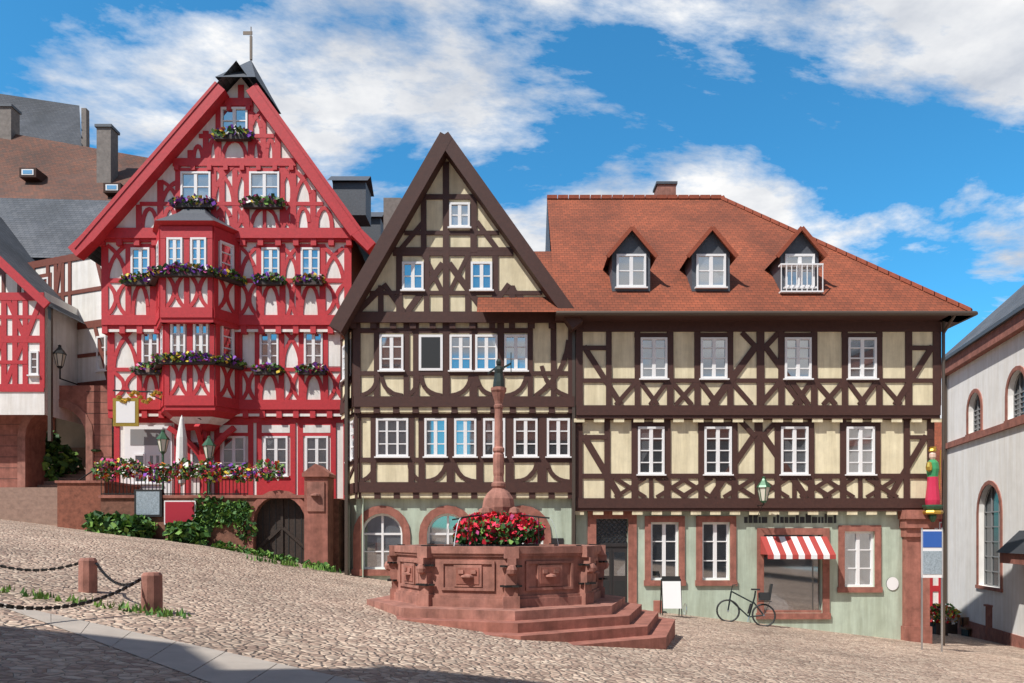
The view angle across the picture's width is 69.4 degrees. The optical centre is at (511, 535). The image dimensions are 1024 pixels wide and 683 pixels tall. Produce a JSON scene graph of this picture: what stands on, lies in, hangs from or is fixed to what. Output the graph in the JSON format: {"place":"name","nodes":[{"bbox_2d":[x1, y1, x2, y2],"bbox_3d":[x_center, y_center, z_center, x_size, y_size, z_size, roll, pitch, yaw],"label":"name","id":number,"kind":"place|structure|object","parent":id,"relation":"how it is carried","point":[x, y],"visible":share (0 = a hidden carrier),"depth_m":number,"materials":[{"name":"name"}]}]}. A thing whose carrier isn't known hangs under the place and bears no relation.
{"place":"outdoors","nodes":[
{"label":"outdoors","id":0,"kind":"place"},
{"bbox_2d":[0,519,1023,682],"bbox_3d":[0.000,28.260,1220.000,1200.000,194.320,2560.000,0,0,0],"label":"ground","id":1,"kind":"structure","parent":0,"point":[307,618],"depth_m":11.87,"materials":[{"name":"beige stone"}]},
{"bbox_2d":[0,94,146,440],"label":"houses","id":2,"kind":"structure","parent":1,"relation":"on","point":[62,182],"depth_m":32.47,"materials":[{"name":"white paint"}]},
{"bbox_2d":[0,385,200,529],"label":"stone wall","id":3,"kind":"structure","parent":1,"relation":"on","point":[54,482],"depth_m":28.50,"materials":[{"name":"stone"}]},
{"bbox_2d":[78,558,162,613],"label":"bollards","id":4,"kind":"object","parent":1,"relation":"on","point":[152,589],"visible":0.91,"depth_m":10.30,"materials":[{"name":"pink stone"}]},
{"bbox_2d":[0,562,140,609],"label":"chains","id":5,"kind":"object","parent":4,"relation":"hanging from","point":[20,607],"visible":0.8,"depth_m":9.65,"materials":[{"name":"grey metal"}]},
{"bbox_2d":[0,552,340,618],"bbox_3d":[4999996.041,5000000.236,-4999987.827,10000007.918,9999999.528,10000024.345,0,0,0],"label":"grass strip","id":6,"kind":"object","parent":1,"relation":"on","point":[135,609],"depth_m":10.20,"materials":[{"name":"green plant"}]},
{"bbox_2d":[3,603,365,682],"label":"flagstone paving","id":7,"kind":"structure","parent":1,"relation":"on","point":[225,667],"depth_m":7.38,"materials":[{"name":"grey stone"}]},
{"bbox_2d":[81,415,344,570],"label":"terrace wall","id":8,"kind":"structure","parent":1,"relation":"on","point":[307,528],"depth_m":24.54,"materials":[{"name":"stone"}]},
{"bbox_2d":[68,27,382,499],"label":"red house","id":9,"kind":"structure","parent":1,"relation":"on","point":[226,240],"depth_m":26.88,"materials":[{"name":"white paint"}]},
{"bbox_2d":[329,132,582,580],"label":"house","id":10,"kind":"structure","parent":1,"relation":"on","point":[425,345],"depth_m":23.96,"materials":[{"name":"beige paint"}]},
{"bbox_2d":[367,352,674,649],"bbox_3d":[-0.280,-0.214,15.500,7.077,7.235,7.077,0,0,16],"label":"fountain","id":11,"kind":"object","parent":1,"relation":"on","point":[490,573],"visible":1,"depth_m":13.68,"materials":[{"name":"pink stone"}]},
{"bbox_2d":[653,576,686,616],"bbox_3d":[5.103,1.926,23.405,0.995,1.345,1.501,0,0,0],"label":"sandwich board","id":12,"kind":"object","parent":1,"relation":"on","point":[671,595],"visible":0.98,"depth_m":22.76,"materials":[{"name":"grey metal"}]},
{"bbox_2d":[477,181,977,645],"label":"house","id":13,"kind":"structure","parent":1,"relation":"on","point":[729,354],"depth_m":24.08,"materials":[{"name":"beige paint"}]},
{"bbox_2d":[756,476,770,517],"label":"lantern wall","id":14,"kind":"structure","parent":13,"relation":"attached to","point":[763,487],"depth_m":23.36,"materials":[{"name":"green metal"}]},
{"bbox_2d":[922,447,943,521],"bbox_3d":[13.510,-1.647,23.750,0.573,2.420,0.573,0,0,0],"label":"madonna statue","id":15,"kind":"object","parent":13,"relation":"on","point":[932,507],"visible":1,"depth_m":23.61,"materials":[{"name":"red"}]},
{"bbox_2d":[716,584,775,626],"bbox_3d":[7.396,2.185,23.398,1.811,1.355,0.562,0,0,18],"label":"bicycle","id":16,"kind":"object","parent":1,"relation":"on","point":[764,596],"visible":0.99,"depth_m":23.29,"materials":[{"name":"black metal"}]},
{"bbox_2d":[921,528,942,651],"bbox_3d":[11.771,1.555,20.733,0.603,3.550,0.055,0,0,0],"label":"info sign","id":17,"kind":"object","parent":1,"relation":"on","point":[931,553],"visible":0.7,"depth_m":20.70,"materials":[{"name":"grey metal"}]},
{"bbox_2d":[930,422,941,621],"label":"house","id":18,"kind":"structure","parent":1,"relation":"on","point":[935,590],"depth_m":46.44,"materials":[{"name":"paint"}]},
{"bbox_2d":[930,603,961,635],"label":"potted flowers","id":19,"kind":"object","parent":1,"relation":"on","point":[952,613],"visible":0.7,"depth_m":31.48,"materials":[{"name":"green plant"}]},
{"bbox_2d":[959,617,971,636],"bbox_3d":[20.912,4.147,32.845,1.800,1.000,0.520,0,0,0],"label":"plant pot","id":20,"kind":"object","parent":1,"relation":"on","point":[962,622],"visible":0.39,"depth_m":33.05,"materials":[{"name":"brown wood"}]},
{"bbox_2d":[941,285,1023,648],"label":"church","id":21,"kind":"structure","parent":1,"relation":"on","point":[984,462],"depth_m":31.22,"materials":[{"name":"white paint"}]},
{"bbox_2d":[983,604,992,640],"bbox_3d":[20.067,3.460,30.782,0.540,2.290,0.540,0,0,0],"label":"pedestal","id":22,"kind":"object","parent":1,"relation":"on","point":[988,615],"visible":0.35,"depth_m":30.87,"materials":[{"name":"stone"}]},
{"bbox_2d":[0,0,1023,417],"label":"sky","id":23,"kind":"structure","parent":0,"point":[891,132],"materials":[{"name":"blue"}]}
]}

